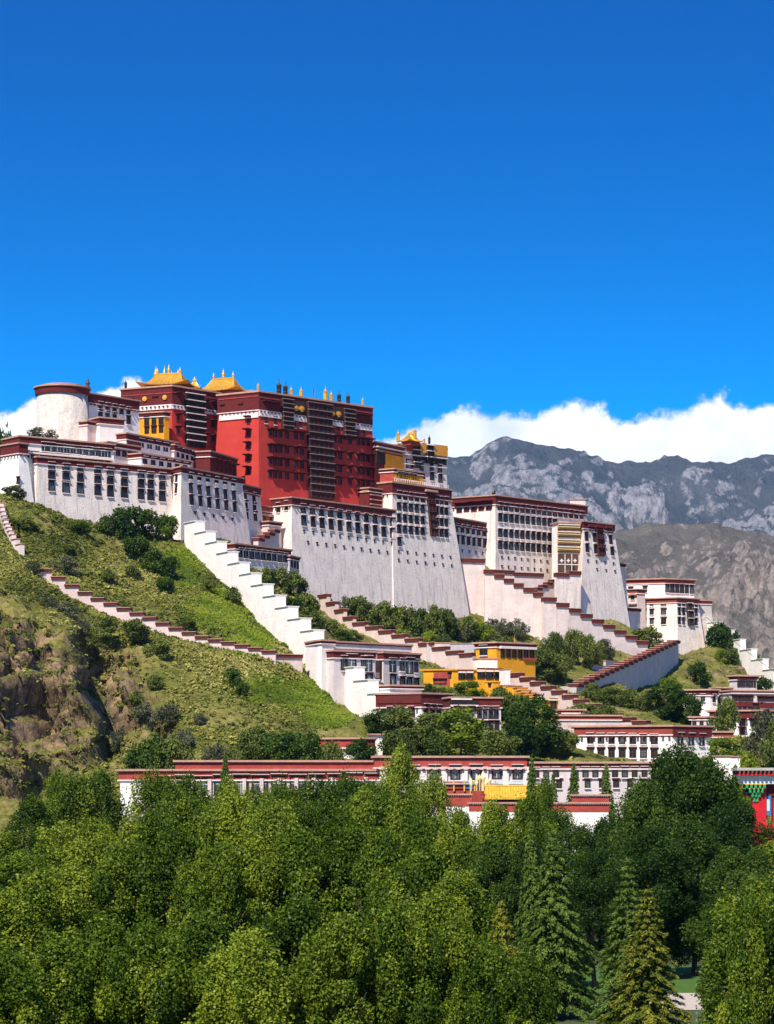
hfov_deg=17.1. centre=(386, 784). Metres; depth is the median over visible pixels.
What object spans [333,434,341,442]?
window
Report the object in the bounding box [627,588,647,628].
fort porch
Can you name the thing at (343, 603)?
bush
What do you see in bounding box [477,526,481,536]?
window
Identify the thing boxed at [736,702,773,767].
hillside tree
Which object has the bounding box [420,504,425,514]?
window
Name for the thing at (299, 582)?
bush
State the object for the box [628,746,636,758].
window
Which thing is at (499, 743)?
hillside tree
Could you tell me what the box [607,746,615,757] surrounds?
window
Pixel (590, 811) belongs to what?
precinct wall
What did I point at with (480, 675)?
window
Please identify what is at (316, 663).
white annex
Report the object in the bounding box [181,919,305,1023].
leafy tree
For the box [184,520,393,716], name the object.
stair wall
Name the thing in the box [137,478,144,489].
window
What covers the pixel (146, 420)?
window
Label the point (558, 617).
ramp wall
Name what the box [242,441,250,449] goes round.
window
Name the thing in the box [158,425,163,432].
window
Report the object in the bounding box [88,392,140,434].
palace annex
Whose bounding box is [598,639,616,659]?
hillside tree
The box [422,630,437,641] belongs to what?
bush
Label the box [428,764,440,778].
window
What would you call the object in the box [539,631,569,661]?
hillside tree
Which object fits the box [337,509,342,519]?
window
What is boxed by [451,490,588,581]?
white palace
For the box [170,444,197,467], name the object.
terrace house
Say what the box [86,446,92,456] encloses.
window
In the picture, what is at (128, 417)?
window
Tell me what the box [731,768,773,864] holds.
painted gate
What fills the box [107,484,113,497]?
window
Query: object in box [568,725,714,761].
white house
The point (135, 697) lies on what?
bush
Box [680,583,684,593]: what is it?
window
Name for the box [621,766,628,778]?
window
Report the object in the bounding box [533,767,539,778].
window
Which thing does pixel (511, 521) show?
window
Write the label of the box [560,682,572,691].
path
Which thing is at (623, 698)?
hillside tree
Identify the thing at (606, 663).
ramp wall
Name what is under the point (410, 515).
window
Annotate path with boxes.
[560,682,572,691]
[649,993,710,1009]
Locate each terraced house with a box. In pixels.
[705,705,773,737]
[719,690,773,709]
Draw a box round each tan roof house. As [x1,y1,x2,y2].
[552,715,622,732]
[554,709,586,714]
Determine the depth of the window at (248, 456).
590.41 m
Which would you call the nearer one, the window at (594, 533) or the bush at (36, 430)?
the bush at (36, 430)
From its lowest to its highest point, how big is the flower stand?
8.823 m
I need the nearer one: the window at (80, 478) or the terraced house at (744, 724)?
the terraced house at (744, 724)
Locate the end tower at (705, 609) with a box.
[699,600,712,646]
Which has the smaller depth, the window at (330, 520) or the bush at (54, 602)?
the bush at (54, 602)
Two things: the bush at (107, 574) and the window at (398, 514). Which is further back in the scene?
the window at (398, 514)
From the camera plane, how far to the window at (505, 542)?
647.02 m
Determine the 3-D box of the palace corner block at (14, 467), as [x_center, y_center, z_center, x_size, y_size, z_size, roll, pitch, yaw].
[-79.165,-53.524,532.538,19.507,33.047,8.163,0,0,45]
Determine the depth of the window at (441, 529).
623.45 m
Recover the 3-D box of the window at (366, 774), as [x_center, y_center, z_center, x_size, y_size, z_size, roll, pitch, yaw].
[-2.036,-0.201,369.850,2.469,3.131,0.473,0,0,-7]
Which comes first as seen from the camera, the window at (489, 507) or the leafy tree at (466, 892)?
the leafy tree at (466, 892)
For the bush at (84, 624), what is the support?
on the hill
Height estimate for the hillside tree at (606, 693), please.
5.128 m
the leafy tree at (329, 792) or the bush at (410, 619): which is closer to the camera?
the leafy tree at (329, 792)
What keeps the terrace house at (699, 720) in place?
on the hill
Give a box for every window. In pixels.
[15,476,19,484]
[41,441,47,451]
[48,442,55,452]
[48,461,55,471]
[48,469,55,480]
[48,479,55,491]
[54,443,61,452]
[61,444,66,453]
[62,463,70,472]
[62,470,70,482]
[62,480,69,493]
[67,444,73,454]
[74,445,80,454]
[76,482,84,494]
[77,464,83,473]
[77,472,84,481]
[79,446,86,455]
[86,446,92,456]
[92,447,99,456]
[94,466,101,475]
[94,473,101,485]
[94,483,101,496]
[98,408,103,416]
[98,447,104,457]
[105,402,110,412]
[105,410,110,416]
[105,448,111,458]
[106,475,114,485]
[107,467,114,477]
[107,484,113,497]
[112,403,117,413]
[115,449,121,455]
[119,405,124,415]
[120,468,128,478]
[120,476,128,488]
[120,486,127,498]
[122,450,126,456]
[126,414,131,425]
[137,470,145,480]
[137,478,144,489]
[137,488,144,500]
[139,438,144,448]
[143,415,149,424]
[143,456,148,464]
[144,426,148,433]
[147,440,152,449]
[147,471,154,480]
[147,479,154,488]
[147,488,154,501]
[150,415,155,424]
[150,425,156,432]
[151,457,156,466]
[155,441,161,451]
[157,414,163,423]
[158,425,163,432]
[158,480,165,489]
[158,490,165,502]
[159,458,164,466]
[159,472,166,482]
[163,442,168,452]
[167,459,172,467]
[174,483,177,493]
[174,774,193,782]
[175,412,183,421]
[175,425,182,434]
[188,472,193,480]
[188,482,193,493]
[189,493,194,505]
[194,775,211,796]
[197,473,202,481]
[197,484,201,494]
[198,495,203,507]
[206,485,210,495]
[206,496,211,508]
[210,419,217,427]
[210,434,216,442]
[212,457,219,469]
[213,774,231,796]
[214,476,219,484]
[214,487,219,498]
[215,498,220,509]
[217,459,223,470]
[220,460,227,471]
[223,488,227,499]
[224,499,228,511]
[225,460,233,473]
[228,462,235,474]
[231,490,236,500]
[232,500,237,513]
[232,774,249,795]
[233,463,240,475]
[238,547,243,558]
[241,427,251,437]
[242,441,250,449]
[242,453,251,461]
[242,465,251,474]
[243,415,250,424]
[244,499,248,511]
[244,548,249,558]
[249,548,254,559]
[250,774,269,795]
[252,492,256,504]
[253,502,257,513]
[253,510,257,521]
[255,549,260,560]
[261,550,266,560]
[266,427,277,436]
[267,443,275,451]
[267,456,277,464]
[267,469,275,477]
[267,550,271,561]
[270,773,287,788]
[272,551,277,561]
[273,428,280,436]
[273,443,282,452]
[273,458,278,465]
[273,469,281,477]
[276,502,280,513]
[278,428,287,437]
[278,444,286,452]
[278,456,287,465]
[278,470,286,478]
[278,551,282,562]
[283,552,288,563]
[284,457,294,466]
[285,429,291,438]
[285,445,293,453]
[285,470,293,479]
[289,774,306,792]
[293,445,303,454]
[293,472,302,479]
[294,430,301,438]
[294,459,300,467]
[300,430,308,439]
[300,446,308,454]
[300,459,308,468]
[300,472,308,480]
[300,503,306,514]
[301,514,306,526]
[308,773,324,787]
[310,505,315,515]
[310,516,315,527]
[319,505,324,516]
[319,517,324,529]
[327,773,342,786]
[328,507,333,517]
[328,518,333,530]
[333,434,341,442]
[334,450,340,458]
[337,464,347,472]
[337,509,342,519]
[337,519,342,531]
[338,435,346,442]
[338,450,345,459]
[338,476,346,484]
[341,655,347,671]
[346,510,351,520]
[346,521,352,532]
[346,653,357,666]
[346,772,362,785]
[347,451,357,459]
[347,464,356,473]
[347,477,356,485]
[355,465,363,474]
[355,511,359,521]
[355,522,360,534]
[356,478,365,486]
[357,436,362,444]
[357,452,364,460]
[360,437,369,445]
[361,453,368,461]
[361,466,367,474]
[361,479,369,486]
[361,655,367,672]
[364,513,369,523]
[364,523,369,535]
[364,773,379,785]
[365,655,373,673]
[366,437,370,445]
[366,453,374,462]
[366,466,374,475]
[366,479,374,486]
[366,671,373,678]
[372,514,378,524]
[372,524,377,536]
[381,515,386,525]
[381,526,386,537]
[389,527,395,538]
[389,657,396,672]
[389,673,397,684]
[396,502,401,511]
[396,524,401,534]
[397,513,401,523]
[397,536,401,546]
[399,658,405,671]
[399,675,406,684]
[402,502,407,512]
[403,514,407,523]
[403,525,407,534]
[406,458,413,469]
[406,657,414,674]
[407,676,413,684]
[407,706,414,716]
[408,503,413,512]
[408,525,413,535]
[409,492,413,501]
[409,514,413,524]
[414,503,419,513]
[414,515,419,524]
[414,526,419,535]
[414,659,418,673]
[414,677,420,684]
[415,492,419,502]
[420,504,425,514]
[420,515,425,525]
[420,526,425,536]
[424,703,429,712]
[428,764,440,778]
[429,471,434,481]
[432,678,446,683]
[437,464,442,473]
[438,473,443,483]
[439,517,443,527]
[440,506,443,515]
[440,528,444,537]
[444,507,448,516]
[444,518,448,527]
[444,528,448,538]
[449,764,460,780]
[453,502,461,512]
[458,670,465,679]
[461,502,468,511]
[461,535,465,545]
[466,501,476,511]
[466,525,470,534]
[466,670,473,678]
[467,536,471,545]
[469,764,482,780]
[472,537,476,546]
[476,500,483,510]
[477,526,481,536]
[477,537,481,547]
[477,668,485,678]
[477,706,482,719]
[478,645,487,655]
[482,527,486,536]
[483,499,492,509]
[483,538,486,548]
[483,705,487,719]
[486,668,494,678]
[488,706,493,718]
[488,719,493,730]
[491,765,502,780]
[493,706,498,718]
[494,719,499,731]
[495,668,502,679]
[498,501,502,511]
[498,512,502,522]
[498,528,503,537]
[498,540,502,550]
[500,649,504,657]
[503,513,508,522]
[503,528,508,538]
[503,541,508,550]
[504,502,508,511]
[506,649,510,657]
[509,513,514,523]
[509,529,513,538]
[509,541,513,550]
[511,764,523,780]
[512,649,516,657]
[515,503,519,512]
[515,514,519,524]
[515,529,519,539]
[515,541,519,551]
[518,649,522,658]
[520,504,525,513]
[520,515,524,524]
[520,530,524,539]
[520,542,524,551]
[524,649,528,657]
[525,515,530,524]
[525,542,530,551]
[526,504,530,514]
[526,530,530,540]
[530,650,533,657]
[531,505,535,514]
[531,516,535,525]
[531,531,535,540]
[531,543,535,552]
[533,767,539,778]
[536,517,541,525]
[536,531,541,541]
[536,543,541,552]
[537,506,541,515]
[542,506,546,516]
[542,517,546,526]
[542,532,546,541]
[542,544,546,553]
[542,767,549,777]
[547,517,552,527]
[547,532,551,541]
[547,544,551,553]
[548,507,552,516]
[550,698,557,712]
[552,766,559,778]
[555,777,562,789]
[569,509,573,518]
[581,766,589,778]
[584,531,588,541]
[584,778,590,788]
[585,543,589,552]
[586,732,593,744]
[586,746,594,752]
[591,766,599,778]
[592,532,597,542]
[593,543,597,554]
[596,733,604,744]
[596,746,605,755]
[598,778,602,788]
[607,733,614,744]
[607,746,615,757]
[609,534,612,544]
[610,546,614,555]
[611,766,618,777]
[612,777,619,788]
[617,746,626,757]
[618,732,625,744]
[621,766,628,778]
[627,778,632,788]
[628,733,636,744]
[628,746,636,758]
[631,766,638,778]
[639,733,647,744]
[639,746,647,758]
[641,766,647,776]
[649,608,654,615]
[649,617,654,624]
[649,733,658,744]
[650,747,658,758]
[660,607,666,615]
[660,616,666,624]
[665,583,669,592]
[670,583,674,593]
[675,583,679,593]
[678,732,684,746]
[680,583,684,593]
[685,584,688,593]
[689,733,694,746]
[690,584,694,594]
[699,718,703,724]
[699,733,706,746]
[700,693,705,701]
[712,694,716,702]
[736,694,741,700]
[737,718,746,725]
[737,726,746,734]
[745,694,749,700]
[751,702,760,709]
[757,695,766,700]
[765,696,773,700]
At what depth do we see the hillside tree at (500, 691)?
469.80 m
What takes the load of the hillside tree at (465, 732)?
on the hill
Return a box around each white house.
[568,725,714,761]
[682,689,720,715]
[708,687,733,705]
[711,731,734,752]
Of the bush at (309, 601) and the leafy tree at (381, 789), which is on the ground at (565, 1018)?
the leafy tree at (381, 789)
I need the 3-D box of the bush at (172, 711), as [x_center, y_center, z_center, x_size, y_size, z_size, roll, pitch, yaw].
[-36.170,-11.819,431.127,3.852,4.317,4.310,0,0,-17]
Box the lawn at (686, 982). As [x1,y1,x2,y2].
[557,966,705,992]
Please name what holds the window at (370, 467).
in the red palace at (278, 444)
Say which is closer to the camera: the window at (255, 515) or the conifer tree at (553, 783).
the conifer tree at (553, 783)
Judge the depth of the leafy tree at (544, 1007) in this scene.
107.41 m
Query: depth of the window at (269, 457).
590.84 m
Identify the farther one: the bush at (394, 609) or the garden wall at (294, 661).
the bush at (394, 609)
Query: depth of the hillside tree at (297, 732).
409.69 m
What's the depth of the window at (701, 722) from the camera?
494.27 m
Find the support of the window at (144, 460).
in the terrace house at (145, 459)
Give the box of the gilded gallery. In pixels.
[550,522,581,578]
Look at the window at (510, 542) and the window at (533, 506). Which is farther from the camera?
the window at (533, 506)
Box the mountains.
[446,436,773,535]
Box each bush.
[0,421,11,442]
[1,485,26,498]
[1,516,19,529]
[16,515,41,530]
[23,560,43,573]
[26,426,58,437]
[39,595,59,608]
[48,555,79,575]
[55,600,80,619]
[56,545,74,555]
[68,519,90,533]
[73,619,91,636]
[82,627,112,649]
[88,687,98,700]
[92,615,117,633]
[95,513,122,537]
[100,568,116,582]
[107,727,125,753]
[108,504,149,538]
[121,534,152,559]
[121,618,151,643]
[124,565,141,579]
[127,689,144,707]
[130,701,172,729]
[132,508,162,539]
[138,546,163,573]
[142,637,170,659]
[146,674,164,690]
[155,513,178,539]
[156,575,174,591]
[158,555,180,579]
[159,703,180,725]
[173,727,197,748]
[175,616,195,630]
[192,712,209,724]
[200,579,216,593]
[223,585,241,604]
[223,667,243,686]
[233,680,250,695]
[251,725,265,734]
[261,567,275,583]
[273,567,292,591]
[277,570,308,599]
[286,596,303,612]
[299,591,320,614]
[306,610,326,629]
[323,619,345,635]
[333,629,352,640]
[339,594,349,612]
[344,595,374,621]
[349,629,363,640]
[364,601,375,621]
[369,600,398,628]
[387,605,405,628]
[395,604,421,636]
[396,628,411,637]
[416,607,430,634]
[422,604,447,637]
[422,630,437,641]
[437,633,451,641]
[440,609,458,638]
[449,619,473,641]
[457,615,479,641]
[473,620,495,640]
[484,616,505,639]
[496,618,516,636]
[502,618,530,639]
[631,626,663,648]
[657,675,682,689]
[687,659,712,684]
[704,621,728,647]
[713,626,740,648]
[714,647,732,663]
[724,647,739,664]
[733,652,760,665]
[757,675,773,689]
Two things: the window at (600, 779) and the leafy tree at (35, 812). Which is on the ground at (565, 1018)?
the leafy tree at (35, 812)
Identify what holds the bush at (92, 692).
on the hill
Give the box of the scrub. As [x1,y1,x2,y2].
[0,493,764,792]
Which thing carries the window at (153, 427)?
in the yellow hall
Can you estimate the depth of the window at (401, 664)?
483.29 m
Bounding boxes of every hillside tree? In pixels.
[122,733,179,768]
[150,735,195,768]
[200,741,237,759]
[223,728,274,759]
[261,730,310,759]
[261,731,279,758]
[284,729,323,759]
[288,729,307,740]
[318,739,354,759]
[344,737,378,759]
[361,707,397,733]
[377,728,419,755]
[379,704,423,736]
[396,724,451,755]
[411,711,446,731]
[418,703,494,755]
[422,683,436,692]
[434,687,456,693]
[444,680,489,696]
[471,729,524,755]
[489,686,516,720]
[493,635,513,641]
[501,691,564,756]
[501,692,532,714]
[502,712,542,760]
[535,643,568,681]
[535,650,541,672]
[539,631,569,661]
[547,729,581,755]
[548,653,575,681]
[562,628,587,663]
[566,703,597,714]
[576,633,605,668]
[576,682,601,701]
[591,686,623,705]
[592,704,619,714]
[593,652,606,665]
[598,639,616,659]
[613,688,640,708]
[628,690,662,713]
[645,681,687,721]
[672,690,704,723]
[702,736,741,762]
[706,695,741,749]
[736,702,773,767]
[738,750,759,796]
[738,766,750,806]
[758,714,773,767]
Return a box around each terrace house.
[100,441,141,463]
[115,432,178,456]
[127,452,192,467]
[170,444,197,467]
[193,450,240,475]
[357,487,383,506]
[688,716,716,730]
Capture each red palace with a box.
[119,365,222,451]
[202,368,375,505]
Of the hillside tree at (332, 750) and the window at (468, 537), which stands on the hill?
the hillside tree at (332, 750)
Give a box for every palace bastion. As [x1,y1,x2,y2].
[170,466,250,543]
[373,478,468,617]
[578,520,629,626]
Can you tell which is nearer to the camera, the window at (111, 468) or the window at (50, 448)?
the window at (50, 448)
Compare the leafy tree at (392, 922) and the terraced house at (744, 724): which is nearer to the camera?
the leafy tree at (392, 922)
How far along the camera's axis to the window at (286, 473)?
594.90 m
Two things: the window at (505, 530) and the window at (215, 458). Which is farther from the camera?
the window at (505, 530)
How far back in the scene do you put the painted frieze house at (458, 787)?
351.80 m
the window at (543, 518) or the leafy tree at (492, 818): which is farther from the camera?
the window at (543, 518)
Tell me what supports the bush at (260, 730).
on the hill
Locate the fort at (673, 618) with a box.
[645,597,704,654]
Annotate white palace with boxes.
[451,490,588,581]
[454,517,487,564]
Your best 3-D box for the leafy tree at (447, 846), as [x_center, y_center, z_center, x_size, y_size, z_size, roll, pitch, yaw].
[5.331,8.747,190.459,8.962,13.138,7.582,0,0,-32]
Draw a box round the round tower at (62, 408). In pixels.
[33,376,90,439]
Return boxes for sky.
[0,0,773,463]
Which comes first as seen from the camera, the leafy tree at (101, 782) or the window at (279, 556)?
the leafy tree at (101, 782)
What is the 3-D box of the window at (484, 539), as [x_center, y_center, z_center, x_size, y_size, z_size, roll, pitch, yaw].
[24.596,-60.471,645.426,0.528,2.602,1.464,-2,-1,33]
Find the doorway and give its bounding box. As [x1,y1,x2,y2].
[434,672,449,685]
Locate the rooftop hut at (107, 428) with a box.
[88,416,125,441]
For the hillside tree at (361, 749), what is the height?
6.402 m
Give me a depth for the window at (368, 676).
473.25 m
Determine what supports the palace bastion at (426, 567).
on the hill
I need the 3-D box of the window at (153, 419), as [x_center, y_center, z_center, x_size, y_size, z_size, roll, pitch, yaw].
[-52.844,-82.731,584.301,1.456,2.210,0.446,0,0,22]
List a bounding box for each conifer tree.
[220,754,229,784]
[488,900,531,1013]
[511,830,602,1022]
[512,821,549,964]
[521,756,536,843]
[550,773,557,801]
[566,763,579,801]
[586,857,658,1023]
[594,888,692,1023]
[599,763,614,814]
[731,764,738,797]
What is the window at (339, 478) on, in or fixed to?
in the red palace at (278, 444)
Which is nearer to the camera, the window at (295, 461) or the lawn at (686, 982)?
the lawn at (686, 982)
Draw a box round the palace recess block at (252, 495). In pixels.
[242,483,262,544]
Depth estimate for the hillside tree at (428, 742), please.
406.45 m
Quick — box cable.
[706,617,772,670]
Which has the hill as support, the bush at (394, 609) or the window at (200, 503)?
the bush at (394, 609)
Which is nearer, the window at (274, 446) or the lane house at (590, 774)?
the lane house at (590, 774)
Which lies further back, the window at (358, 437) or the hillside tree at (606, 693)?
the window at (358, 437)
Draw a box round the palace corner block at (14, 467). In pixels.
[0,442,33,502]
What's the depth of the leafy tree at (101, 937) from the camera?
107.15 m
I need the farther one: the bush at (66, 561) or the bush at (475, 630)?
the bush at (475, 630)
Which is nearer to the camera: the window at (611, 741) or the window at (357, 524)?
the window at (611, 741)
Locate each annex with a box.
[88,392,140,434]
[304,639,336,690]
[472,658,497,668]
[499,669,510,684]
[619,562,628,616]
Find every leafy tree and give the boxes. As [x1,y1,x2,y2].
[0,790,64,883]
[0,828,43,888]
[0,850,56,895]
[0,880,50,989]
[0,934,75,1023]
[1,861,103,982]
[1,925,128,1023]
[21,815,114,911]
[33,760,98,843]
[44,854,137,934]
[58,904,158,1023]
[64,764,128,835]
[72,811,152,893]
[84,831,180,979]
[90,908,202,1023]
[117,759,190,846]
[117,804,175,852]
[131,813,214,933]
[148,901,251,1023]
[152,788,207,850]
[165,832,264,934]
[175,768,214,836]
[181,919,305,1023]
[194,786,274,919]
[195,772,245,840]
[221,824,291,932]
[229,780,281,841]
[235,790,304,898]
[239,817,344,952]
[245,886,362,1023]
[269,769,305,826]
[275,785,348,899]
[279,901,410,1023]
[298,771,351,819]
[310,801,375,926]
[327,891,451,1023]
[329,760,370,818]
[333,783,380,832]
[335,817,420,1017]
[344,774,396,829]
[348,776,429,875]
[368,835,482,975]
[374,738,426,836]
[397,881,483,1023]
[398,812,456,866]
[406,766,456,863]
[410,910,506,1023]
[424,861,519,974]
[428,815,501,904]
[444,804,478,870]
[445,936,537,1023]
[459,794,525,914]
[461,832,545,958]
[481,945,562,1023]
[494,837,573,960]
[508,790,559,881]
[529,775,562,843]
[537,803,579,911]
[538,818,610,940]
[550,841,641,988]
[573,809,622,940]
[592,819,708,974]
[594,770,685,936]
[616,733,728,950]
[637,812,742,974]
[671,748,758,930]
[679,839,773,966]
[691,870,773,1023]
[696,791,773,912]
[714,880,773,1023]
[730,862,773,993]
[734,836,773,885]
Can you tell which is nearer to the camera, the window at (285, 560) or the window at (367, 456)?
the window at (285, 560)
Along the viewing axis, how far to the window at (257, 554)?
553.83 m
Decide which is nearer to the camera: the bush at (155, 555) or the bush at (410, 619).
the bush at (155, 555)
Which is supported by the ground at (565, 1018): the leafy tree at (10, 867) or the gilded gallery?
the leafy tree at (10, 867)
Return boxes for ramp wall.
[460,558,485,615]
[483,569,543,639]
[495,569,544,586]
[534,579,553,596]
[540,597,648,654]
[553,571,581,607]
[567,640,680,692]
[571,660,618,671]
[627,607,640,629]
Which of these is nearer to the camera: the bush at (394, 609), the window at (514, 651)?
the window at (514, 651)
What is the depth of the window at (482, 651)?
513.71 m
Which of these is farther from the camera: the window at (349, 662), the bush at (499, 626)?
the bush at (499, 626)
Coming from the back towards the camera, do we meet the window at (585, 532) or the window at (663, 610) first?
the window at (663, 610)
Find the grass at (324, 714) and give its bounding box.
[158,541,355,728]
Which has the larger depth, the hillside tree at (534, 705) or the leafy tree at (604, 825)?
the hillside tree at (534, 705)
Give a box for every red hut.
[319,737,377,758]
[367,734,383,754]
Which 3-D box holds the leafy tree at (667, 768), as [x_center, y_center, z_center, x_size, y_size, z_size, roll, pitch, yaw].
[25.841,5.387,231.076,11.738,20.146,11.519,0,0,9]
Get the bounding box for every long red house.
[115,769,386,822]
[173,760,372,768]
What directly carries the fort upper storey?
on the fort at (673, 618)
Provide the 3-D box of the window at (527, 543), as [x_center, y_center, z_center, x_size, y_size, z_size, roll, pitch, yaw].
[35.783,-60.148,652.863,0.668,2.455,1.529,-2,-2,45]
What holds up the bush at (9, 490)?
on the hill
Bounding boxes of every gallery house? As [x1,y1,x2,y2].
[227,543,292,579]
[286,555,300,589]
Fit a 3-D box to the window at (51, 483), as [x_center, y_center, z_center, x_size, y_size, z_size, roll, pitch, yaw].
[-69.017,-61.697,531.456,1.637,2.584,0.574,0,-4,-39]
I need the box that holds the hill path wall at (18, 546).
[0,502,24,555]
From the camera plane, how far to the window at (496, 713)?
447.63 m
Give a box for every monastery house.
[326,641,421,704]
[373,692,454,721]
[378,684,424,692]
[441,697,503,732]
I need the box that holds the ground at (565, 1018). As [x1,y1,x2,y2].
[515,929,705,1023]
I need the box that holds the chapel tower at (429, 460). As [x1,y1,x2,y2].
[394,429,447,487]
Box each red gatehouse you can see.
[260,520,283,547]
[261,505,273,520]
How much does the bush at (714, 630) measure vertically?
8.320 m
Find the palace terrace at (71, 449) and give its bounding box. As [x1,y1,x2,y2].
[1,435,115,486]
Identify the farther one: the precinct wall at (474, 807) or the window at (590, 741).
the window at (590, 741)
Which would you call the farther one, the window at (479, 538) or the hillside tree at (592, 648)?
the window at (479, 538)
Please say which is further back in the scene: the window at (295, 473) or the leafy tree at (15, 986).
the window at (295, 473)
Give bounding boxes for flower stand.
[469,771,490,801]
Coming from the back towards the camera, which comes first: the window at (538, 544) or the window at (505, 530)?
the window at (538, 544)
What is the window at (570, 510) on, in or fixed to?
in the white palace at (519, 534)
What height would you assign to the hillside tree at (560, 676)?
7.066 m
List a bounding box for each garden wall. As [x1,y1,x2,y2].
[38,568,276,663]
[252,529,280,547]
[276,654,303,671]
[317,594,475,668]
[426,642,474,661]
[510,672,651,724]
[712,755,740,779]
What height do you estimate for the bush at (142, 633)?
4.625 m
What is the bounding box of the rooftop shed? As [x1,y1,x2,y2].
[78,420,96,441]
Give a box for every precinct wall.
[446,794,472,821]
[467,802,505,833]
[504,802,610,875]
[569,794,610,801]
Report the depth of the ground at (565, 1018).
168.16 m
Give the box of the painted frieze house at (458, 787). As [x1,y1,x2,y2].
[442,780,497,808]
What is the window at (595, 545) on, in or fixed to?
in the palace bastion at (602, 593)
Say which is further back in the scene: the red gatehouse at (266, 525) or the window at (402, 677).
the red gatehouse at (266, 525)
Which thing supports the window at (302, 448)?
in the red palace at (278, 444)
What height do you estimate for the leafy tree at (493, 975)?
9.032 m
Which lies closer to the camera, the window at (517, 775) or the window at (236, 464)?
the window at (517, 775)
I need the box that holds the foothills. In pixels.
[614,523,773,668]
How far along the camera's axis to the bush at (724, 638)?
683.88 m
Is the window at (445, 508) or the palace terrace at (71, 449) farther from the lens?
the window at (445, 508)
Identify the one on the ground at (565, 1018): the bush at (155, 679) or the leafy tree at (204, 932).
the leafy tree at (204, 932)
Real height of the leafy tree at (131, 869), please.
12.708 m
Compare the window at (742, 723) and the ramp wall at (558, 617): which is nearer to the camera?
the window at (742, 723)
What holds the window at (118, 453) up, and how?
in the terrace house at (122, 451)
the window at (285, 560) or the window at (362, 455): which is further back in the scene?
the window at (362, 455)
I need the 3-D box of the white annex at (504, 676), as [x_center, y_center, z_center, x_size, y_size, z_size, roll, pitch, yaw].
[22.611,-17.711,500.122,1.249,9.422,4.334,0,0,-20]
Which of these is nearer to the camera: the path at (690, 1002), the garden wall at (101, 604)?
the path at (690, 1002)
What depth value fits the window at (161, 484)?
548.85 m
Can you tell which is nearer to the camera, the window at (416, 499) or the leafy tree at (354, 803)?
the leafy tree at (354, 803)
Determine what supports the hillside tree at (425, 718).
on the hill
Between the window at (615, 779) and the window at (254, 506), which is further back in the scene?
the window at (254, 506)
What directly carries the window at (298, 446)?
in the red palace at (278, 444)
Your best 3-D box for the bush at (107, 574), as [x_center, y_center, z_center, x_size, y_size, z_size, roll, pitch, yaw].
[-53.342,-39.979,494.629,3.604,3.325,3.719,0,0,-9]
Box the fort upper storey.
[626,578,696,599]
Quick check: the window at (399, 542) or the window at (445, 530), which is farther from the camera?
the window at (445, 530)
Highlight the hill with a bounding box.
[0,497,770,863]
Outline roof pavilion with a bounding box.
[726,675,760,689]
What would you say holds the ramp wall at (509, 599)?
on the hill
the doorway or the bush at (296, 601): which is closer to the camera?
the doorway
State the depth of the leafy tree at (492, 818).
243.83 m
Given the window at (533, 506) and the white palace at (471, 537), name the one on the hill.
the white palace at (471, 537)
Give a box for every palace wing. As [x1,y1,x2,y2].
[32,456,172,535]
[269,496,396,606]
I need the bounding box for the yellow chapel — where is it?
[372,440,407,487]
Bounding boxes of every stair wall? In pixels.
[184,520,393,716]
[500,685,544,698]
[706,621,773,689]
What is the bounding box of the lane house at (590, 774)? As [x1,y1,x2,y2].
[527,761,651,818]
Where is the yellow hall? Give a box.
[139,411,171,439]
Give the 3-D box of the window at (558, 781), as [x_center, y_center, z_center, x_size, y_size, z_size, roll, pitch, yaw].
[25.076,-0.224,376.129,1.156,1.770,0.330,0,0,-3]
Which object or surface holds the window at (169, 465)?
in the terrace house at (145, 459)
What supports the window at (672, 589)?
in the fort upper storey
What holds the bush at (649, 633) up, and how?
on the hill
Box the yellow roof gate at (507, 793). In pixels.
[484,785,545,801]
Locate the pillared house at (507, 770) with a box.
[371,756,529,825]
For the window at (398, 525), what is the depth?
611.24 m
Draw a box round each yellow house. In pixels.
[420,668,511,690]
[472,635,538,680]
[483,681,500,696]
[529,698,560,718]
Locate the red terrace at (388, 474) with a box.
[378,468,424,484]
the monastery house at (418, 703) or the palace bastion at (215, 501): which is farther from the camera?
the palace bastion at (215, 501)
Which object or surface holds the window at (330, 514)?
in the palace wing at (340, 549)
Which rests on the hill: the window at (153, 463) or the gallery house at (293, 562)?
the gallery house at (293, 562)
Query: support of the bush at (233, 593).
on the hill
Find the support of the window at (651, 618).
in the fort at (673, 618)
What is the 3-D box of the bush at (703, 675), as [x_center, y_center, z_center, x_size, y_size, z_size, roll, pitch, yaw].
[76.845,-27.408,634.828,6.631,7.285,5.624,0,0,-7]
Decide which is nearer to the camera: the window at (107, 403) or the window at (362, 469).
the window at (107, 403)
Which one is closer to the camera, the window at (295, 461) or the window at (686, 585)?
the window at (295, 461)
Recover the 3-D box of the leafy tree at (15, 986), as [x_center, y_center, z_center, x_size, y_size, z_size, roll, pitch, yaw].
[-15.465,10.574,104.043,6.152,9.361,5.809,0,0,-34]
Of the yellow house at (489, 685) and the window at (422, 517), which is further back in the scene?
the window at (422, 517)
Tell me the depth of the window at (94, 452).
539.94 m
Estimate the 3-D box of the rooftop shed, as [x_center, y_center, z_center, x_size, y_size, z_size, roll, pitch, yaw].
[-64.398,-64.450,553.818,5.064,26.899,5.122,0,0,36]
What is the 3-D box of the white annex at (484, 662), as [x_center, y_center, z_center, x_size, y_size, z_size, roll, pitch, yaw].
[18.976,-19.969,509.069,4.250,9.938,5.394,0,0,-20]

